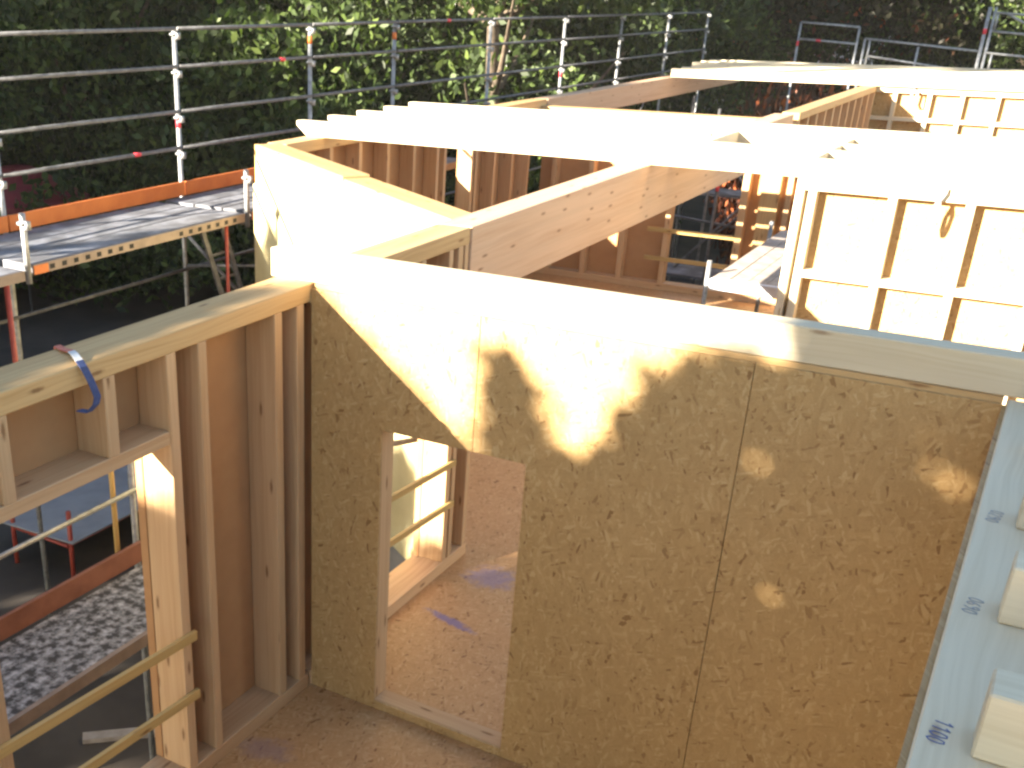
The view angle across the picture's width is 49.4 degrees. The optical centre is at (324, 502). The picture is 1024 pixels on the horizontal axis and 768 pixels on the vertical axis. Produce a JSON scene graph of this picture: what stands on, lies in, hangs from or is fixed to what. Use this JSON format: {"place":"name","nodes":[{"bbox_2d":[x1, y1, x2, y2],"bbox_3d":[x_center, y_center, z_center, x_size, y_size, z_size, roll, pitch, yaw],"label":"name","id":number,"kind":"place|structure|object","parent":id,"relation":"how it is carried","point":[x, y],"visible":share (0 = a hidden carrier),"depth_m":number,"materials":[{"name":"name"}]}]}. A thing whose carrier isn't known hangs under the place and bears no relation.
{"place":"outdoors","nodes":[
{"label":"outdoors","id":0,"kind":"place"},
{"bbox_2d":[0,40,794,767],"bbox_3d":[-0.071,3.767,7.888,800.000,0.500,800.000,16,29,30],"label":"ground","id":1,"kind":"structure","parent":0,"point":[62,744],"depth_m":13.96,"materials":[{"name":"gravel"},{"name":"asphalt"}]},
{"bbox_2d":[1,164,89,310],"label":"shrub","id":2,"kind":"object","parent":1,"relation":"on","point":[54,200],"visible":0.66,"depth_m":22.74,"materials":[{"name":"green plant"}]},
{"bbox_2d":[0,139,90,214],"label":"shrub","id":3,"kind":"object","parent":1,"relation":"on","point":[10,152],"visible":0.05,"depth_m":25.31,"materials":[{"name":"green plant"}]},
{"bbox_2d":[3,461,137,576],"bbox_3d":[-2.679,-0.223,14.699,1.550,0.951,3.700,16,29,30],"label":"site trestle","id":4,"kind":"object","parent":1,"relation":"on","point":[72,504],"visible":0.36,"depth_m":13.67,"materials":[{"name":"red paint"}]},
{"bbox_2d":[35,165,109,282],"bbox_3d":[-7.730,-6.445,25.772,6.935,3.202,4.936,11,27,23],"label":"shrub","id":5,"kind":"object","parent":1,"relation":"on","point":[67,271],"visible":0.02,"depth_m":24.52,"materials":[{"name":"green plant"}]},
{"bbox_2d":[0,462,155,759],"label":"scaffold","id":6,"kind":"object","parent":1,"relation":"on","point":[48,664],"visible":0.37,"depth_m":7.69,"materials":[{"name":"metal"}]},
{"bbox_2d":[0,5,156,192],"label":"tree","id":7,"kind":"object","parent":1,"relation":"on","point":[44,153],"visible":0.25,"depth_m":25.05,"materials":[{"name":"green plant"}]},
{"bbox_2d":[0,163,189,312],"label":"shrub","id":8,"kind":"object","parent":1,"relation":"on","point":[112,262],"visible":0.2,"depth_m":23.07,"materials":[{"name":"green plant"}]},
{"bbox_2d":[0,1,205,177],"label":"tree","id":9,"kind":"object","parent":1,"relation":"on","point":[46,140],"visible":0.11,"depth_m":24.56,"materials":[{"name":"green plant"}]},
{"bbox_2d":[82,727,154,743],"bbox_3d":[-1.383,2.201,10.569,1.900,0.050,0.120,-4,25,-9],"label":"timber offcut","id":10,"kind":"object","parent":1,"relation":"on","point":[103,736],"visible":0.36,"depth_m":10.43,"materials":[{"name":"brown wood"}]},
{"bbox_2d":[23,189,253,302],"bbox_3d":[-4.295,-5.834,24.803,6.308,2.912,4.489,10,27,19],"label":"shrub","id":11,"kind":"object","parent":1,"relation":"on","point":[194,256],"visible":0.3,"depth_m":23.23,"materials":[{"name":"green plant"}]},
{"bbox_2d":[0,0,307,291],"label":"tree","id":12,"kind":"object","parent":1,"relation":"on","point":[66,14],"visible":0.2,"depth_m":22.84,"materials":[{"name":"green plant"}]},
{"bbox_2d":[2,0,347,164],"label":"tree","id":13,"kind":"object","parent":1,"relation":"on","point":[170,6],"visible":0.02,"depth_m":25.06,"materials":[{"name":"green plant"}]},
{"bbox_2d":[199,232,254,289],"bbox_3d":[-2.894,-7.073,27.532,4.402,2.856,6.185,-15,29,-30],"label":"shrub","id":14,"kind":"object","parent":1,"relation":"on","point":[241,274],"depth_m":26.08,"materials":[{"name":"green plant"}]},
{"bbox_2d":[209,220,254,262],"bbox_3d":[0.229,-7.034,26.752,5.487,3.560,7.710,5,25,10],"label":"shrub","id":15,"kind":"object","parent":1,"relation":"on","point":[243,242],"visible":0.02,"depth_m":24.37,"materials":[{"name":"green plant"}]},
{"bbox_2d":[0,0,467,231],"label":"tree","id":16,"kind":"object","parent":1,"relation":"on","point":[127,98],"visible":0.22,"depth_m":23.93,"materials":[{"name":"green plant"}]},
{"bbox_2d":[63,0,523,227],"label":"tree","id":17,"kind":"object","parent":1,"relation":"on","point":[248,38],"visible":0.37,"depth_m":23.21,"materials":[{"name":"green plant"}]},
{"bbox_2d":[221,170,455,286],"bbox_3d":[0.662,-6.401,25.792,6.891,3.181,4.904,-8,26,-16],"label":"shrub","id":18,"kind":"object","parent":1,"relation":"on","point":[246,278],"visible":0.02,"depth_m":25.23,"materials":[{"name":"green plant"}]},
{"bbox_2d":[0,12,711,617],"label":"scaffold","id":19,"kind":"object","parent":1,"relation":"on","point":[28,250],"visible":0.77,"depth_m":11.30,"materials":[{"name":"metal"}]},
{"bbox_2d":[200,227,243,294],"bbox_3d":[-0.905,-1.962,11.834,0.072,2.357,1.201,20,31,36],"label":"ladder","id":20,"kind":"object","parent":19,"relation":"attached to","point":[217,278],"visible":0.24,"depth_m":11.33,"materials":[{"name":"metal"}]},
{"bbox_2d":[81,0,671,227],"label":"tree","id":21,"kind":"object","parent":1,"relation":"on","point":[470,64],"visible":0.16,"depth_m":23.87,"materials":[{"name":"green plant"}]},
{"bbox_2d":[389,546,405,572],"bbox_3d":[5.021,1.325,9.909,12.500,2.466,24.200,16,29,30],"label":"storey","id":22,"kind":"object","parent":1,"relation":"on","point":[397,558],"depth_m":9.35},
{"bbox_2d":[212,272,774,767],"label":"floor","id":23,"kind":"structure","parent":22,"relation":"on","point":[448,638],"depth_m":6.86,"materials":[{"name":"brown wood"}]},
{"bbox_2d":[0,278,309,767],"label":"timber wall","id":24,"kind":"structure","parent":23,"relation":"on","point":[196,414],"depth_m":5.46,"materials":[{"name":"brown wood"}]},
{"bbox_2d":[54,345,100,413],"bbox_3d":[-1.055,-0.517,4.497,0.106,0.220,0.328,-19,31,-36],"label":"ratchet strap","id":25,"kind":"object","parent":24,"relation":"on","point":[84,368],"visible":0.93,"depth_m":4.42,"materials":[{"name":"blue fabric"}]},
{"bbox_2d":[253,143,469,559],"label":"bay wall","id":26,"kind":"structure","parent":23,"relation":"on","point":[303,199],"depth_m":9.08,"materials":[{"name":"brown wood"}]},
{"bbox_2d":[275,224,470,682],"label":"timber wall","id":27,"kind":"structure","parent":23,"relation":"on","point":[440,484],"depth_m":7.52,"materials":[{"name":"brown wood"}]},
{"bbox_2d":[440,113,793,277],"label":"glulam beam","id":28,"kind":"structure","parent":27,"relation":"on","point":[522,236],"depth_m":8.49,"materials":[{"name":"beige wood"}]},
{"bbox_2d":[357,110,712,139],"bbox_3d":[2.063,-3.953,11.495,4.000,0.160,0.115,16,29,30],"label":"ceiling joist","id":29,"kind":"object","parent":28,"relation":"on","point":[558,126],"visible":0.55,"depth_m":11.31,"materials":[{"name":"beige wood"}]},
{"bbox_2d":[328,115,1023,172],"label":"ceiling joist","id":30,"kind":"object","parent":28,"relation":"on","point":[854,155],"visible":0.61,"depth_m":9.96,"materials":[{"name":"beige wood"}]},
{"bbox_2d":[804,151,828,158],"bbox_3d":[4.170,-2.889,9.254,0.118,0.147,0.481,16,29,30],"label":"trimmer","id":31,"kind":"object","parent":30,"relation":"attached to","point":[817,154],"visible":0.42,"depth_m":9.22},
{"bbox_2d":[820,142,845,149],"bbox_3d":[4.558,-3.134,9.784,0.118,0.147,0.683,16,29,30],"label":"trimmer","id":32,"kind":"object","parent":30,"relation":"attached to","point":[835,146],"visible":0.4,"depth_m":9.78},
{"bbox_2d":[384,106,1023,154],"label":"ceiling joist","id":33,"kind":"object","parent":28,"relation":"on","point":[784,138],"visible":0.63,"depth_m":10.72,"materials":[{"name":"beige wood"}]},
{"bbox_2d":[700,130,738,142],"bbox_3d":[3.779,-3.457,10.468,0.118,0.147,1.081,16,29,30],"label":"trimmer","id":34,"kind":"object","parent":33,"relation":"attached to","point":[729,136],"visible":0.36,"depth_m":10.54},
{"bbox_2d":[834,138,853,143],"bbox_3d":[4.860,-3.325,10.196,0.118,0.147,0.388,16,29,30],"label":"trimmer","id":35,"kind":"object","parent":33,"relation":"attached to","point":[847,140],"visible":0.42,"depth_m":10.14},
{"bbox_2d":[409,102,1023,145],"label":"ceiling joist","id":36,"kind":"object","parent":28,"relation":"on","point":[865,132],"visible":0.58,"depth_m":11.36,"materials":[{"name":"beige wood"}]},
{"bbox_2d":[267,98,546,212],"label":"timber wall","id":37,"kind":"structure","parent":23,"relation":"on","point":[485,179],"depth_m":13.70,"materials":[{"name":"brown wood"}]},
{"bbox_2d":[311,283,1003,767],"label":"osb partition","id":38,"kind":"object","parent":23,"relation":"on","point":[727,559],"visible":0.97,"depth_m":5.05,"materials":[{"name":"brown wood"}]},
{"bbox_2d":[271,244,1023,398],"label":"wooden beam","id":39,"kind":"structure","parent":38,"relation":"on","point":[980,368],"depth_m":4.65,"materials":[{"name":"beige wood"}]},
{"bbox_2d":[534,105,797,305],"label":"timber wall","id":40,"kind":"structure","parent":23,"relation":"on","point":[636,255],"depth_m":15.54,"materials":[{"name":"brown wood"}]},
{"bbox_2d":[535,75,739,108],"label":"glulam beam","id":41,"kind":"structure","parent":40,"relation":"on","point":[625,94],"depth_m":18.75,"materials":[{"name":"brown wood"}]},
{"bbox_2d":[670,68,1023,91],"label":"ceiling joist","id":42,"kind":"object","parent":41,"relation":"on","point":[988,85],"visible":1,"depth_m":18.68,"materials":[{"name":"beige wood"}]},
{"bbox_2d":[681,67,1023,81],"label":"ceiling joist","id":43,"kind":"object","parent":41,"relation":"on","point":[920,76],"visible":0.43,"depth_m":19.16,"materials":[{"name":"beige wood"}]},
{"bbox_2d":[691,65,1023,78],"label":"ceiling joist","id":44,"kind":"object","parent":41,"relation":"on","point":[976,76],"visible":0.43,"depth_m":19.66,"materials":[{"name":"beige wood"}]},
{"bbox_2d":[692,62,1023,74],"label":"ceiling joist","id":45,"kind":"object","parent":41,"relation":"on","point":[696,63],"visible":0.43,"depth_m":20.69,"materials":[{"name":"beige wood"}]},
{"bbox_2d":[701,64,1023,76],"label":"ceiling joist","id":46,"kind":"object","parent":41,"relation":"on","point":[865,70],"visible":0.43,"depth_m":20.11,"materials":[{"name":"beige wood"}]},
{"bbox_2d":[701,61,1023,72],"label":"ceiling joist","id":47,"kind":"object","parent":41,"relation":"on","point":[867,67],"visible":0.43,"depth_m":21.15,"materials":[{"name":"beige wood"}]},
{"bbox_2d":[709,59,1023,70],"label":"ceiling joist","id":48,"kind":"object","parent":41,"relation":"on","point":[869,65],"visible":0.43,"depth_m":21.64,"materials":[{"name":"beige wood"}]},
{"bbox_2d":[782,85,876,128],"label":"timber wall","id":49,"kind":"structure","parent":23,"relation":"on","point":[851,108],"depth_m":16.50,"materials":[{"name":"brown wood"}]},
{"bbox_2d":[773,177,1023,473],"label":"osb stud wall","id":50,"kind":"structure","parent":23,"relation":"on","point":[873,256],"depth_m":8.92,"materials":[{"name":"beige wood"}]},
{"bbox_2d":[297,120,1023,195],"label":"ceiling joist","id":51,"kind":"object","parent":50,"relation":"on","point":[995,182],"visible":1,"depth_m":9.45,"materials":[{"name":"beige wood"}]},
{"bbox_2d":[926,187,948,231],"bbox_3d":[4.820,-2.306,8.555,0.099,0.351,0.030,16,29,30],"label":"ratchet strap","id":52,"kind":"object","parent":50,"relation":"hanging from","point":[932,219],"visible":1,"depth_m":8.56,"materials":[{"name":"fabric"}]},
{"bbox_2d":[868,86,1023,138],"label":"osb stud wall","id":53,"kind":"structure","parent":23,"relation":"on","point":[971,112],"depth_m":18.24,"materials":[{"name":"beige wood"}]},
{"bbox_2d":[909,87,918,104],"bbox_3d":[9.937,-6.850,18.302,0.140,0.272,0.113,16,29,30],"label":"ratchet strap","id":54,"kind":"object","parent":53,"relation":"hanging from","point":[911,96],"visible":1,"depth_m":18.27,"materials":[{"name":"fabric"}]},
{"bbox_2d":[896,400,1023,767],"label":"timber wall","id":55,"kind":"structure","parent":23,"relation":"on","point":[976,643],"depth_m":2.57,"materials":[{"name":"white wood"}]},
{"bbox_2d":[971,668,1023,767],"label":"ceiling joist","id":56,"kind":"object","parent":55,"relation":"on","point":[998,739],"visible":1,"depth_m":2.08,"materials":[{"name":"beige wood"}]},
{"bbox_2d":[997,550,1023,628],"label":"ceiling joist","id":57,"kind":"object","parent":55,"relation":"on","point":[1011,611],"visible":1,"depth_m":2.56,"materials":[{"name":"beige wood"}]},
{"bbox_2d":[1016,496,1023,529],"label":"ceiling joist","id":58,"kind":"object","parent":55,"relation":"on","point":[1020,522],"visible":1,"depth_m":3.04,"materials":[{"name":"beige wood"}]},
{"bbox_2d":[409,4,519,99],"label":"tree","id":59,"kind":"object","parent":1,"relation":"on","point":[432,45],"depth_m":46.50,"materials":[{"name":"green plant"}]},
{"bbox_2d":[329,0,681,202],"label":"tree","id":60,"kind":"object","parent":1,"relation":"on","point":[653,103],"visible":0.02,"depth_m":28.54,"materials":[{"name":"green plant"}]},
{"bbox_2d":[429,0,675,104],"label":"tree","id":61,"kind":"object","parent":1,"relation":"on","point":[488,8],"visible":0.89,"depth_m":22.10,"materials":[{"name":"green plant"}]},
{"bbox_2d":[427,8,742,110],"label":"tree","id":62,"kind":"object","parent":1,"relation":"on","point":[654,110],"visible":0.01,"depth_m":42.56,"materials":[{"name":"green plant"}]},
{"bbox_2d":[398,0,773,191],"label":"tree","id":63,"kind":"object","parent":1,"relation":"on","point":[586,26],"visible":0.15,"depth_m":27.66,"materials":[{"name":"green plant"}]},
{"bbox_2d":[564,0,812,109],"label":"tree","id":64,"kind":"object","parent":1,"relation":"on","point":[726,52],"visible":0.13,"depth_m":32.11,"materials":[{"name":"green plant"}]},
{"bbox_2d":[666,96,743,285],"bbox_3d":[7.248,-4.880,20.356,4.017,4.700,5.055,16,29,30],"label":"scaffold","id":65,"kind":"object","parent":1,"relation":"on","point":[694,273],"visible":0.22,"depth_m":18.89,"materials":[{"name":"metal"}]},
{"bbox_2d":[720,53,793,116],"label":"red shrub","id":66,"kind":"object","parent":1,"relation":"on","point":[785,88],"visible":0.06,"depth_m":61.30,"materials":[{"name":"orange plant"}]},
{"bbox_2d":[703,81,838,269],"bbox_3d":[11.203,-7.977,27.180,3.275,5.162,3.056,16,29,30],"label":"red shrub","id":67,"kind":"object","parent":1,"relation":"on","point":[762,109],"visible":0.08,"depth_m":26.87,"materials":[{"name":"orange plant"}]},
{"bbox_2d":[754,44,857,112],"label":"red shrub","id":68,"kind":"object","parent":1,"relation":"on","point":[808,87],"visible":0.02,"depth_m":62.89,"materials":[{"name":"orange plant"}]},
{"bbox_2d":[778,82,846,110],"bbox_3d":[13.033,-8.891,29.452,3.098,4.883,2.891,-13,28,-27],"label":"red shrub","id":69,"kind":"object","parent":1,"relation":"on","point":[821,89],"visible":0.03,"depth_m":29.23,"materials":[{"name":"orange plant"}]},
{"bbox_2d":[674,0,998,109],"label":"tree","id":70,"kind":"object","parent":1,"relation":"on","point":[808,49],"visible":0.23,"depth_m":34.61,"materials":[{"name":"green plant"}]},
{"bbox_2d":[673,0,1001,115],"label":"tree","id":71,"kind":"object","parent":1,"relation":"on","point":[814,7],"visible":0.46,"depth_m":32.27,"materials":[{"name":"green plant"}]},
{"bbox_2d":[785,7,1023,110],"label":"scaffold","id":72,"kind":"object","parent":1,"relation":"on","point":[984,32],"visible":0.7,"depth_m":22.49,"materials":[{"name":"metal"}]},
{"bbox_2d":[806,0,1023,96],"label":"tree","id":73,"kind":"object","parent":1,"relation":"on","point":[896,55],"visible":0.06,"depth_m":44.06,"materials":[{"name":"green plant"}]},
{"bbox_2d":[851,0,1023,69],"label":"tree","id":74,"kind":"object","parent":1,"relation":"on","point":[1006,48],"visible":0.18,"depth_m":31.89,"materials":[{"name":"green plant"}]},
{"bbox_2d":[894,0,1023,68],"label":"tree","id":75,"kind":"object","parent":1,"relation":"on","point":[963,37],"visible":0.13,"depth_m":34.42,"materials":[{"name":"green plant"}]},
{"bbox_2d":[930,1,1023,69],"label":"tree","id":76,"kind":"object","parent":1,"relation":"on","point":[1003,35],"visible":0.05,"depth_m":37.16,"materials":[{"name":"green plant"}]},
{"bbox_2d":[393,437,417,446],"bbox_3d":[0.415,0.031,7.801,0.554,1.550,0.096,-9,27,-19],"label":"guard rail","id":77,"kind":"object","parent":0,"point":[405,441],"visible":0.03,"depth_m":7.66,"materials":[{"name":"beige wood"}]},
{"bbox_2d":[701,221,788,312],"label":"work platform","id":78,"kind":"structure","parent":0,"point":[756,271],"depth_m":11.35,"materials":[{"name":"grey wood"}]},
{"bbox_2d":[742,53,779,116],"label":"tree","id":79,"kind":"object","parent":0,"point":[751,102],"depth_m":47.71,"materials":[{"name":"green plant"}]},
{"bbox_2d":[817,1,1015,90],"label":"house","id":80,"kind":"structure","parent":0,"point":[860,53],"depth_m":63.32,"materials":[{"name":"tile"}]}
]}

